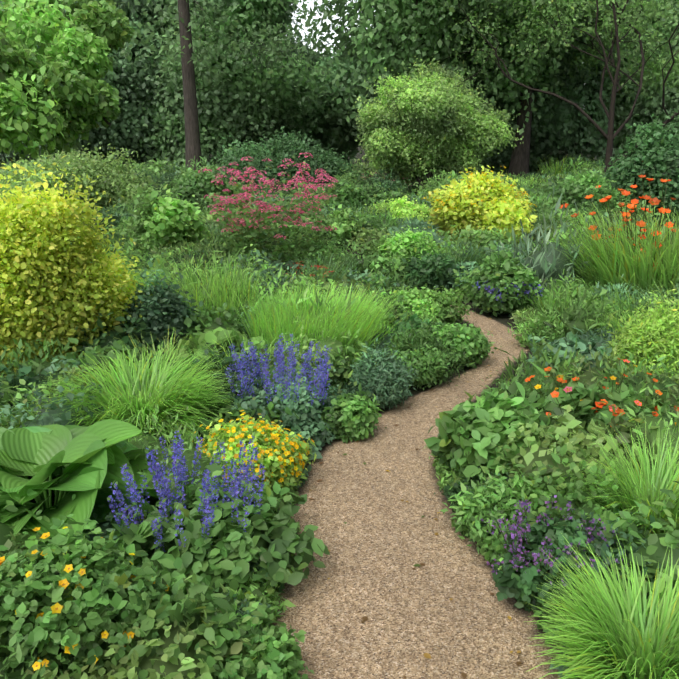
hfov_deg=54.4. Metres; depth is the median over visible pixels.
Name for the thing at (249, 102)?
woodland tree
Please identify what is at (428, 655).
path leaf litter
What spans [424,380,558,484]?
leafy mound
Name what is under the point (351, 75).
woodland tree
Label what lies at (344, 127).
woodland tree
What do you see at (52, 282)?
gold shrub
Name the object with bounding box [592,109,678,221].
dark shrub
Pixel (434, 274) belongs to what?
low shrub
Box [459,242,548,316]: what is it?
low shrub
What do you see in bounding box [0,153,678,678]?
plants
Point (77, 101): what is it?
overhang bough
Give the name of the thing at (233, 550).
leafy plant
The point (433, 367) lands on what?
edge mound
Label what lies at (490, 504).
leafy plant
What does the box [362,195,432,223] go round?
mound light
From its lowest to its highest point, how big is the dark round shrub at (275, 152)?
2.012 m
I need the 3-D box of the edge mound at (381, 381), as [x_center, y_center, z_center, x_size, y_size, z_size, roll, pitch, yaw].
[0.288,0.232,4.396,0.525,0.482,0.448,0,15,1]
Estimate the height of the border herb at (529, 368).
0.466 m
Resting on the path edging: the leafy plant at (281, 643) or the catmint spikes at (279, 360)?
the leafy plant at (281, 643)
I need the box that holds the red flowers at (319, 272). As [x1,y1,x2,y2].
[281,261,337,286]
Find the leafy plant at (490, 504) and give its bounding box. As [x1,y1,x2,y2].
[439,465,547,553]
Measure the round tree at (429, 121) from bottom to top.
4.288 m
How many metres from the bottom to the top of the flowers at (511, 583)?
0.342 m
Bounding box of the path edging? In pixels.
[217,417,625,678]
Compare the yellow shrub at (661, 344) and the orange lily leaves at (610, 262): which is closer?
the yellow shrub at (661, 344)
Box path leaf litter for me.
[309,317,521,678]
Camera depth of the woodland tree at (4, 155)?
27.58 m
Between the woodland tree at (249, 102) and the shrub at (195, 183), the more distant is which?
the woodland tree at (249, 102)
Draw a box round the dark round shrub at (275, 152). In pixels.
[206,126,368,196]
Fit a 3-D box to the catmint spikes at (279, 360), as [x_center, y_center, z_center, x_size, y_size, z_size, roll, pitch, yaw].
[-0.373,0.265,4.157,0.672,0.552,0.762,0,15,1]
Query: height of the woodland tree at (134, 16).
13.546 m
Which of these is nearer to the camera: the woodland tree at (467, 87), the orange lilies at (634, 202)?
the orange lilies at (634, 202)
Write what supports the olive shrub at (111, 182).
on the ground at (504, 318)
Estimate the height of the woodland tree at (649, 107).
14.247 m
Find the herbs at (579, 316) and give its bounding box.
[531,277,621,341]
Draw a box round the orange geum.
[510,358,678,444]
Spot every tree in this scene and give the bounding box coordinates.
[0,0,169,168]
[0,138,18,168]
[73,0,183,170]
[109,0,475,170]
[129,0,358,167]
[258,20,361,152]
[268,0,603,122]
[296,37,382,167]
[318,21,391,168]
[348,56,522,188]
[361,11,570,171]
[387,0,676,177]
[395,0,678,171]
[446,39,639,175]
[557,0,678,169]
[616,41,678,134]
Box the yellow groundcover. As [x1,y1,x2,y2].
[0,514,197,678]
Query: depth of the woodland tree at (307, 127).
30.01 m
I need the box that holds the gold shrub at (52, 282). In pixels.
[0,155,159,376]
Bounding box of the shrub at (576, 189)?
[523,166,635,218]
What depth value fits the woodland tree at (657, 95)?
26.08 m
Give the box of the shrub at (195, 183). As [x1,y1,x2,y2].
[162,163,247,209]
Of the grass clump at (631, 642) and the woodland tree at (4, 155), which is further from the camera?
the woodland tree at (4, 155)
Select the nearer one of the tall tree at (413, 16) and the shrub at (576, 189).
the shrub at (576, 189)
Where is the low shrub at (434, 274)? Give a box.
[402,251,471,291]
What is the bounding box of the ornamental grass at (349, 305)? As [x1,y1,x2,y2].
[249,267,384,336]
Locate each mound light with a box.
[356,225,457,265]
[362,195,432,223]
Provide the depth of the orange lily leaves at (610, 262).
7.08 m
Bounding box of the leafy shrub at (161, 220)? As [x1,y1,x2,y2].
[129,185,213,257]
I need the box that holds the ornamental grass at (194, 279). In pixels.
[112,241,264,322]
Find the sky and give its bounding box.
[286,0,374,57]
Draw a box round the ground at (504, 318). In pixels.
[0,126,671,519]
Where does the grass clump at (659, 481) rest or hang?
on the ground at (504, 318)
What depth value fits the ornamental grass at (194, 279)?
6.17 m
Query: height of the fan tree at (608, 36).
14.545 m
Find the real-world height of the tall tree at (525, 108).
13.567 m
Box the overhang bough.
[0,0,134,159]
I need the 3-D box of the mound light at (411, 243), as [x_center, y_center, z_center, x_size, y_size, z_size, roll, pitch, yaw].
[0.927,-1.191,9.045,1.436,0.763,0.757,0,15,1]
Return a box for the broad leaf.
[169,326,267,370]
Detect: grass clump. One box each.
[29,341,236,445]
[526,529,678,678]
[576,418,678,547]
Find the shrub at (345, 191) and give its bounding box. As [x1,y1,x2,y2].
[315,175,389,213]
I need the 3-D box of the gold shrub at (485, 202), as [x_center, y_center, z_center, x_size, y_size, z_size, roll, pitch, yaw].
[2.389,-2.193,11.118,1.974,1.419,1.445,0,15,1]
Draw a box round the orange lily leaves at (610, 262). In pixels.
[539,201,678,302]
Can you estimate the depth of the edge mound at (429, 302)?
6.46 m
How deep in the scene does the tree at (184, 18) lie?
23.52 m
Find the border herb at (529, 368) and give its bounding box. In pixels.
[486,337,588,395]
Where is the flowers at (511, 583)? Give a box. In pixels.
[481,495,627,613]
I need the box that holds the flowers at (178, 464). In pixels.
[107,430,264,556]
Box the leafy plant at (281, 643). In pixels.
[198,601,313,678]
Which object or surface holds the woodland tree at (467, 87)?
on the ground at (504, 318)
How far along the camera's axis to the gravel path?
2.68 m
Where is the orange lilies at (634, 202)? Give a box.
[560,174,678,275]
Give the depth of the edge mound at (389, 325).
5.99 m
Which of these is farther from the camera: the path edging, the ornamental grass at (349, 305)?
the ornamental grass at (349, 305)
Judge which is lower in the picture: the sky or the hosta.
the hosta
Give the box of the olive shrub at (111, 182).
[0,142,165,212]
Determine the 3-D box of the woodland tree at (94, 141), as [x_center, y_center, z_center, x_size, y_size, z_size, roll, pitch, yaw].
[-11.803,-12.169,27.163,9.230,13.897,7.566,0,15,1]
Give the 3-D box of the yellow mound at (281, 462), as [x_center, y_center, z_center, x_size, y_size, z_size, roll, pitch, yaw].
[-0.450,0.577,3.314,0.704,0.406,0.539,-5,16,-19]
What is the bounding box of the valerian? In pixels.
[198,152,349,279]
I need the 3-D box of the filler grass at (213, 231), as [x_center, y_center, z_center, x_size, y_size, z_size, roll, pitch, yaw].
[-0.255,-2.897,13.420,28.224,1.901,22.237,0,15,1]
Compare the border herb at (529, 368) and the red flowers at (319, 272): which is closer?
the border herb at (529, 368)
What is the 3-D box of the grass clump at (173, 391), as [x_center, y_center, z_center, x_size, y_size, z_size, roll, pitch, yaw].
[-1.160,0.378,3.866,1.209,0.496,1.225,0,15,1]
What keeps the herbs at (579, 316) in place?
on the ground at (504, 318)
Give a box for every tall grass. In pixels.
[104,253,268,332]
[230,279,415,352]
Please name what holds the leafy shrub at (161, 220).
on the ground at (504, 318)
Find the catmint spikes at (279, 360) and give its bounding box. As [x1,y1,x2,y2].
[224,333,332,409]
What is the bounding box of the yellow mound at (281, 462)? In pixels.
[192,410,316,502]
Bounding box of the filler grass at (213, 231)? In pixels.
[0,156,678,427]
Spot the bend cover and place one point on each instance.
(539, 328)
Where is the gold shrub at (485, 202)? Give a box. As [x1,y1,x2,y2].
[422,165,536,244]
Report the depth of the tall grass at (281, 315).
5.11 m
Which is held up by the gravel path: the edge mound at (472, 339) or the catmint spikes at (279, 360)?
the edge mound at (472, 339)
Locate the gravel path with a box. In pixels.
[272,305,561,678]
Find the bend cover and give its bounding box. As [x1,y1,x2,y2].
[507,307,568,348]
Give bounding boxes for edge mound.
[321,382,383,443]
[334,301,398,333]
[347,338,419,409]
[371,283,477,324]
[378,321,473,389]
[409,320,496,368]
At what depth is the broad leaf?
4.83 m
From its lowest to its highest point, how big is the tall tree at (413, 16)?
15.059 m
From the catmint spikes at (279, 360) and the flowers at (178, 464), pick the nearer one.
the flowers at (178, 464)
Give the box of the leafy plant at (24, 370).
[0,363,63,423]
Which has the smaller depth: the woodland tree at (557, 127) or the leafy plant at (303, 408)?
the leafy plant at (303, 408)
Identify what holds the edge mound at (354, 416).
on the gravel path
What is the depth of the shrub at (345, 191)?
14.32 m
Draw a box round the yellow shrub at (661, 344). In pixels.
[598,281,678,384]
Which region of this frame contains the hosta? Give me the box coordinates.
[0,419,162,565]

